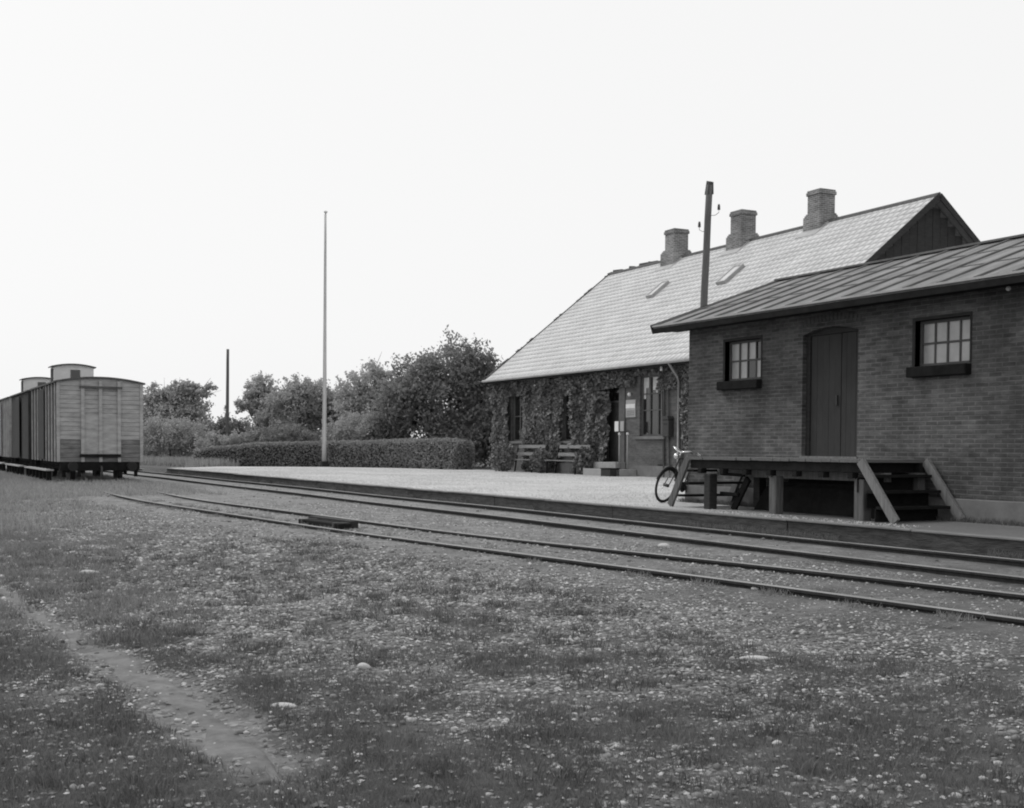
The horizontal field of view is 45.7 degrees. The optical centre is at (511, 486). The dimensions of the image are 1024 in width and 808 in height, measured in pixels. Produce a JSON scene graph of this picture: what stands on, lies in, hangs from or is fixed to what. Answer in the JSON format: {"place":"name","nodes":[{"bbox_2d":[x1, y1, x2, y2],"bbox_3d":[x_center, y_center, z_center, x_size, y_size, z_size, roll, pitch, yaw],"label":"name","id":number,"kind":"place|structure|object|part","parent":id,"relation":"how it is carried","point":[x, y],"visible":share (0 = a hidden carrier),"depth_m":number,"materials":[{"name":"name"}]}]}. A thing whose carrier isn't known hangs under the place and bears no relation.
{"place":"outdoors","nodes":[
{"label":"outdoors","id":0,"kind":"place"},
{"bbox_2d":[0,468,226,534],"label":"grass","id":1,"kind":"structure","parent":0,"point":[21,486],"depth_m":30.48,"materials":[{"name":"grey plant"}]},
{"bbox_2d":[0,581,288,798],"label":"path","id":2,"kind":"structure","parent":0,"point":[217,735],"depth_m":6.49,"materials":[{"name":"grey soil"}]},
{"bbox_2d":[140,455,239,467],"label":"tall grass","id":3,"kind":"structure","parent":0,"point":[185,461],"depth_m":64.14,"materials":[{"name":"grey plant"}]},
{"bbox_2d":[0,448,1023,807],"bbox_3d":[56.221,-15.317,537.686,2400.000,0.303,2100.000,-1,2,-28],"label":"ground","id":4,"kind":"structure","parent":0,"point":[234,722],"depth_m":7.95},
{"bbox_2d":[143,407,219,456],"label":"bush","id":5,"kind":"object","parent":4,"relation":"on","point":[157,437],"visible":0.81,"depth_m":74.25,"materials":[{"name":"grey plant"}]},
{"bbox_2d":[143,378,220,457],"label":"wind swept tree","id":6,"kind":"object","parent":4,"relation":"on","point":[181,394],"visible":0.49,"depth_m":80.19,"materials":[{"name":"grey plant"}]},
{"bbox_2d":[192,426,252,450],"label":"bush","id":7,"kind":"object","parent":4,"relation":"on","point":[213,439],"visible":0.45,"depth_m":70.65,"materials":[{"name":"grey plant"}]},
{"bbox_2d":[225,349,228,437],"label":"bare pole","id":8,"kind":"object","parent":4,"relation":"on","point":[227,395],"visible":0.71,"depth_m":74.55,"materials":[{"name":"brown wood"}]},
{"bbox_2d":[201,405,257,447],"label":"bush","id":9,"kind":"object","parent":4,"relation":"on","point":[220,425],"visible":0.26,"depth_m":77.41,"materials":[{"name":"grey plant"}]},
{"bbox_2d":[243,425,267,439],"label":"bush","id":10,"kind":"object","parent":4,"relation":"on","point":[252,431],"visible":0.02,"depth_m":75.70,"materials":[{"name":"grey plant"}]},
{"bbox_2d":[233,370,281,430],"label":"thin tree","id":11,"kind":"object","parent":4,"relation":"on","point":[253,393],"visible":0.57,"depth_m":77.83,"materials":[{"name":"grey plant"}]},
{"bbox_2d":[270,702,296,708],"bbox_3d":[-1.179,1.135,6.270,0.142,0.037,0.062,1,2,12],"label":"stone","id":12,"kind":"object","parent":4,"relation":"on","point":[282,704],"visible":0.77,"depth_m":6.25,"materials":[{"name":"grey stone"}]},
{"bbox_2d":[238,417,329,445],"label":"bush","id":13,"kind":"object","parent":4,"relation":"on","point":[270,434],"visible":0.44,"depth_m":70.87,"materials":[{"name":"grey plant"}]},
{"bbox_2d":[248,372,338,440],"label":"round tree","id":14,"kind":"object","parent":4,"relation":"on","point":[285,408],"visible":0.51,"depth_m":75.93,"materials":[{"name":"grey plant"}]},
{"bbox_2d":[320,211,328,466],"bbox_3d":[-9.769,-7.645,63.379,0.360,13.312,0.460,-1,2,-28],"label":"flagpole","id":15,"kind":"object","parent":4,"relation":"on","point":[324,463],"visible":0.97,"depth_m":63.33,"materials":[{"name":"paint"}]},
{"bbox_2d":[300,383,351,439],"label":"round tree","id":16,"kind":"object","parent":4,"relation":"on","point":[318,408],"visible":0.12,"depth_m":74.55,"materials":[{"name":"grey plant"}]},
{"bbox_2d":[191,437,475,469],"bbox_3d":[-9.019,-1.740,63.255,17.840,1.688,4.235,1,2,29],"label":"hedge","id":17,"kind":"object","parent":4,"relation":"on","point":[446,453],"visible":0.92,"depth_m":62.97,"materials":[{"name":"grey plant"}]},
{"bbox_2d":[357,663,369,669],"bbox_3d":[-0.898,1.094,7.364,0.082,0.050,0.063,1,2,21],"label":"stone","id":18,"kind":"object","parent":4,"relation":"on","point":[360,665],"visible":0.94,"depth_m":7.34,"materials":[{"name":"grey stone"}]},
{"bbox_2d":[319,407,409,443],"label":"bush","id":19,"kind":"object","parent":4,"relation":"on","point":[344,429],"visible":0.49,"depth_m":66.17,"materials":[{"name":"grey plant"}]},
{"bbox_2d":[329,352,426,434],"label":"round tree","id":20,"kind":"object","parent":4,"relation":"on","point":[356,399],"visible":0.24,"depth_m":71.01,"materials":[{"name":"grey plant"}]},
{"bbox_2d":[365,324,503,466],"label":"tree","id":21,"kind":"object","parent":4,"relation":"on","point":[413,400],"visible":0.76,"depth_m":65.03,"materials":[{"name":"grey plant"}]},
{"bbox_2d":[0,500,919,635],"bbox_3d":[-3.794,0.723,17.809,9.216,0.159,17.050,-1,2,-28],"label":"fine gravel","id":22,"kind":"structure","parent":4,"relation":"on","point":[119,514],"depth_m":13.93,"materials":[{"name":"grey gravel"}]},
{"bbox_2d":[456,370,493,467],"bbox_3d":[-0.298,-3.539,64.890,5.432,5.399,4.392,0,2,-12],"label":"round tree","id":23,"kind":"object","parent":4,"relation":"on","point":[485,421],"visible":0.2,"depth_m":64.48,"materials":[{"name":"black plant"}]},
{"bbox_2d":[488,439,516,470],"bbox_3d":[-0.398,-1.334,53.917,0.925,1.496,2.220,-1,2,-26],"label":"shrub","id":24,"kind":"object","parent":4,"relation":"on","point":[498,462],"visible":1,"depth_m":53.60,"materials":[{"name":"grey plant"}]},
{"bbox_2d":[0,556,1023,807],"bbox_3d":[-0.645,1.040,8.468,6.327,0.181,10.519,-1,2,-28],"label":"gravel stones","id":25,"kind":"object","parent":4,"relation":"on","point":[554,656],"visible":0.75,"depth_m":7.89,"materials":[{"name":"grey gravel"}]},
{"bbox_2d":[101,490,1023,625],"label":"railway track","id":26,"kind":"structure","parent":4,"relation":"on","point":[888,603],"depth_m":12.44,"materials":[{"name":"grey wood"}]},
{"bbox_2d":[0,377,58,470],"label":"goods wagon","id":27,"kind":"object","parent":26,"relation":"on","point":[28,383],"visible":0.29,"depth_m":51.32,"materials":[{"name":"grey wood"}]},
{"bbox_3d":[-22.432,-2.496,53.226,0.017,2.290,1.584,-1,2,-28],"label":"sliding door","id":28,"kind":"part","parent":27,"relation":"part of","materials":[{"name":"grey wood"}]},
{"bbox_2d":[5,390,84,474],"bbox_3d":[-17.804,-2.053,47.367,3.140,3.368,6.900,-1,2,-28],"label":"goods wagon","id":29,"kind":"object","parent":26,"relation":"on","point":[22,428],"visible":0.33,"depth_m":46.06,"materials":[{"name":"grey wood"}]},
{"bbox_3d":[-19.012,-2.269,46.724,0.017,2.290,1.416,-1,2,-28],"label":"sliding door","id":30,"kind":"part","parent":29,"relation":"part of","materials":[{"name":"grey wood"}]},
{"bbox_2d":[24,363,149,480],"bbox_3d":[-14.371,-2.194,40.831,3.140,4.107,7.550,-1,2,-28],"label":"goods wagon","id":31,"kind":"object","parent":26,"relation":"on","point":[84,418],"visible":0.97,"depth_m":38.08,"materials":[{"name":"grey wood"}]},
{"bbox_3d":[-15.582,-2.042,40.200,0.017,2.290,1.572,-1,2,-28],"label":"sliding door","id":32,"kind":"part","parent":31,"relation":"part of","materials":[{"name":"grey wood"}]},
{"bbox_2d":[298,516,357,528],"bbox_3d":[-2.964,0.616,19.312,0.422,0.195,1.692,-1,2,-33],"label":"timber block","id":33,"kind":"object","parent":26,"relation":"on","point":[334,523],"depth_m":19.05,"materials":[{"name":"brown wood"}]},
{"bbox_2d":[105,471,1023,583],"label":"railway track","id":34,"kind":"structure","parent":4,"relation":"on","point":[950,571],"depth_m":17.43,"materials":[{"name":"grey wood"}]},
{"bbox_2d":[107,484,1023,693],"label":"ballast stones","id":35,"kind":"object","parent":4,"relation":"on","point":[837,631],"visible":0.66,"depth_m":15.02,"materials":[{"name":"grey stone"}]},
{"bbox_2d":[131,499,1023,621],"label":"weeds","id":36,"kind":"object","parent":4,"relation":"on","point":[953,617],"visible":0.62,"depth_m":11.35,"materials":[{"name":"grey plant"}]},
{"bbox_2d":[164,471,1023,559],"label":"weeds","id":37,"kind":"object","parent":4,"relation":"on","point":[789,533],"visible":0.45,"depth_m":19.35,"materials":[{"name":"grey plant"}]},
{"bbox_2d":[174,466,1023,537],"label":"platform","id":38,"kind":"structure","parent":4,"relation":"on","point":[982,528],"depth_m":32.28,"materials":[{"name":"grey concrete"}]},
{"bbox_2d":[506,445,545,472],"bbox_3d":[0.552,-1.203,52.883,0.645,1.184,2.900,-1,2,-26],"label":"bench","id":39,"kind":"object","parent":38,"relation":"on","point":[529,446],"visible":0.57,"depth_m":53.10,"materials":[{"name":"grey wood"}]},
{"bbox_2d":[529,447,552,472],"bbox_3d":[1.212,-1.088,51.096,0.917,1.139,1.448,-1,2,-26],"label":"shrub","id":40,"kind":"object","parent":38,"relation":"on","point":[536,459],"visible":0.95,"depth_m":50.85,"materials":[{"name":"grey plant"}]},
{"bbox_2d":[176,468,929,527],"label":"platform gravel","id":41,"kind":"structure","parent":38,"relation":"on","point":[420,486],"depth_m":37.01,"materials":[{"name":"grey gravel"}]},
{"bbox_2d":[544,445,590,474],"bbox_3d":[2.231,-1.085,49.477,0.645,1.184,2.900,-1,2,-26],"label":"bench","id":42,"kind":"object","parent":38,"relation":"on","point":[566,454],"visible":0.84,"depth_m":49.93,"materials":[{"name":"grey wood"}]},
{"bbox_2d":[572,444,596,474],"bbox_3d":[2.934,-1.035,48.132,0.923,1.266,1.261,-1,2,-26],"label":"shrub","id":43,"kind":"object","parent":38,"relation":"on","point":[585,451],"visible":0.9,"depth_m":47.90,"materials":[{"name":"grey plant"}]},
{"bbox_2d":[167,469,1023,558],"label":"platform edge","id":44,"kind":"object","parent":38,"relation":"attached to","point":[931,541],"visible":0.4,"depth_m":19.44,"materials":[{"name":"grey concrete"}]},
{"bbox_2d":[166,468,1023,540],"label":"platform kerb","id":45,"kind":"structure","parent":44,"relation":"on","point":[858,525],"depth_m":19.62,"materials":[{"name":"grey concrete"}]},
{"bbox_2d":[600,468,619,476],"bbox_3d":[3.680,-0.521,45.637,0.440,0.310,0.740,-1,2,-26],"label":"wooden box","id":46,"kind":"object","parent":38,"relation":"on","point":[610,472],"visible":0.97,"depth_m":45.35,"materials":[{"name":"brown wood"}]},
{"bbox_2d":[615,421,628,468],"bbox_3d":[4.167,-1.418,46.103,0.120,2.080,0.940,-1,2,-26],"label":"notice stand","id":47,"kind":"object","parent":38,"relation":"on","point":[621,427],"visible":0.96,"depth_m":46.08,"materials":[{"name":"white paint"}]},
{"bbox_2d":[655,446,700,502],"bbox_3d":[3.450,-0.232,23.820,0.573,1.104,1.812,2,2,41],"label":"bicycle","id":48,"kind":"object","parent":38,"relation":"on","point":[674,470],"visible":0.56,"depth_m":23.52,"materials":[{"name":"grey metal"}]},
{"bbox_2d":[698,181,719,306],"bbox_3d":[5.636,-4.456,35.605,0.304,8.847,1.030,-1,2,-28],"label":"telegraph pole","id":49,"kind":"object","parent":38,"relation":"on","point":[709,190],"visible":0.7,"depth_m":35.41,"materials":[{"name":"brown wood"}]},
{"bbox_2d":[481,188,980,477],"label":"station building","id":50,"kind":"structure","parent":38,"relation":"on","point":[606,322],"depth_m":46.77,"materials":[{"name":"brick"}]},
{"bbox_2d":[488,381,525,469],"bbox_3d":[-0.246,-2.819,55.447,0.412,4.295,3.809,-1,2,-26],"label":"climbing plant","id":51,"kind":"object","parent":50,"relation":"attached to","point":[501,393],"visible":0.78,"depth_m":55.96,"materials":[{"name":"black plant"}]},
{"bbox_2d":[514,395,524,440],"bbox_3d":[0.406,-3.148,54.807,0.080,2.250,1.300,-1,2,-26],"label":"window","id":52,"kind":"structure","parent":50,"relation":"in","point":[519,422],"depth_m":55.06,"materials":[{"name":"glass"}]},
{"bbox_2d":[520,376,576,471],"bbox_3d":[1.538,-2.687,51.822,0.429,4.238,5.260,-1,2,-26],"label":"climbing plant","id":53,"kind":"object","parent":50,"relation":"attached to","point":[538,404],"visible":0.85,"depth_m":52.14,"materials":[{"name":"grey plant"}]},
{"bbox_2d":[564,395,577,440],"bbox_3d":[2.543,-2.948,50.488,0.080,2.150,1.350,-1,2,-26],"label":"window","id":54,"kind":"structure","parent":50,"relation":"in","point":[567,434],"depth_m":50.99,"materials":[{"name":"glass"}]},
{"bbox_2d":[567,370,636,473],"bbox_3d":[3.446,-2.522,47.809,0.546,4.266,5.008,-1,2,-26],"label":"climbing plant","id":55,"kind":"object","parent":50,"relation":"attached to","point":[582,434],"visible":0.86,"depth_m":48.29,"materials":[{"name":"grey plant"}]},
{"bbox_2d":[609,403,618,460],"bbox_3d":[4.093,-2.118,47.626,0.055,2.290,1.100,-1,2,-26],"label":"door","id":56,"kind":"structure","parent":50,"relation":"in","point":[614,414],"depth_m":47.77,"materials":[{"name":"paint"}]},
{"bbox_2d":[626,399,635,416],"bbox_3d":[4.506,-2.943,46.117,0.045,0.660,0.680,-1,2,-26],"label":"station sign","id":57,"kind":"object","parent":50,"relation":"attached to","point":[630,408],"visible":1,"depth_m":46.05,"materials":[{"name":"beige paint"}]},
{"bbox_2d":[642,375,661,435],"bbox_3d":[5.284,-2.971,44.923,0.080,2.260,1.650,-1,2,-26],"label":"window","id":58,"kind":"structure","parent":50,"relation":"in","point":[651,397],"depth_m":45.12,"materials":[{"name":"glass"}]},
{"bbox_2d":[629,364,688,477],"bbox_3d":[5.452,-2.418,43.970,0.372,4.231,4.872,-1,2,-26],"label":"climbing plant","id":59,"kind":"object","parent":50,"relation":"attached to","point":[662,379],"visible":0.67,"depth_m":43.43,"materials":[{"name":"grey plant"}]},
{"bbox_2d":[661,416,673,436],"bbox_3d":[5.598,-2.139,43.682,0.258,0.740,0.440,-1,2,-26],"label":"post box","id":60,"kind":"object","parent":50,"relation":"attached to","point":[667,426],"visible":1,"depth_m":43.54,"materials":[{"name":"metal"}]},
{"bbox_2d":[754,479,875,518],"bbox_3d":[5.070,0.176,19.797,0.350,0.560,3.100,-1,2,-28],"label":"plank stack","id":61,"kind":"object","parent":38,"relation":"on","point":[824,497],"visible":0.5,"depth_m":19.81,"materials":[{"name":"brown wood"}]},
{"bbox_2d":[667,456,965,523],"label":"loading ramp","id":62,"kind":"structure","parent":38,"relation":"on","point":[886,494],"depth_m":18.48,"materials":[{"name":"grey wood"}]},
{"bbox_2d":[650,234,1023,524],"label":"goods shed","id":63,"kind":"structure","parent":38,"relation":"on","point":[920,355],"depth_m":19.59,"materials":[{"name":"brick"}]},
{"bbox_2d":[729,339,760,380],"bbox_3d":[4.383,-2.332,22.530,0.060,0.740,1.050,-1,2,-28],"label":"window","id":64,"kind":"structure","parent":63,"relation":"in","point":[745,356],"depth_m":22.60,"materials":[{"name":"glass"}]},
{"bbox_2d":[810,333,842,455],"bbox_3d":[5.348,-1.535,20.699,0.070,2.075,0.723,-1,2,-28],"label":"door leaf","id":65,"kind":"structure","parent":63,"relation":"in","point":[826,383],"depth_m":20.68,"materials":[{"name":"paint"}]},
{"bbox_2d":[841,331,858,456],"bbox_3d":[5.641,-1.516,20.172,0.040,2.075,0.443,-1,2,-28],"label":"door leaf","id":66,"kind":"structure","parent":63,"relation":"in","point":[849,340],"depth_m":20.19,"materials":[{"name":"paint"}]},
{"bbox_2d":[920,316,969,365],"bbox_3d":[6.585,-2.175,18.341,0.060,0.700,1.060,-1,2,-28],"label":"window","id":67,"kind":"structure","parent":63,"relation":"in","point":[942,341],"depth_m":18.39,"materials":[{"name":"glass"}]},
{"bbox_2d":[676,497,1023,526],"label":"weeds","id":68,"kind":"object","parent":38,"relation":"on","point":[966,519],"visible":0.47,"depth_m":17.82,"materials":[{"name":"grey plant"}]},
{"bbox_2d":[658,543,669,547],"bbox_3d":[1.953,0.773,15.633,0.161,0.080,0.126,1,2,15],"label":"stone","id":69,"kind":"object","parent":4,"relation":"on","point":[663,545],"visible":0.69,"depth_m":15.59,"materials":[{"name":"grey stone"}]},
{"bbox_2d":[739,655,770,659],"bbox_3d":[1.497,1.062,7.500,0.195,0.034,0.076,1,2,6],"label":"stone","id":70,"kind":"object","parent":4,"relation":"on","point":[758,657],"visible":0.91,"depth_m":7.47,"materials":[{"name":"grey stone"}]},
{"bbox_2d":[0,522,1023,807],"bbox_3d":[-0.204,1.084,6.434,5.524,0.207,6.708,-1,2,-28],"label":"grass","id":71,"kind":"structure","parent":0,"point":[314,733],"depth_m":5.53,"materials":[{"name":"grey plant"}]},
{"bbox_2d":[0,0,1023,438],"label":"sky","id":72,"kind":"structure","parent":0,"point":[170,170],"materials":[{"name":"white"}]}
]}

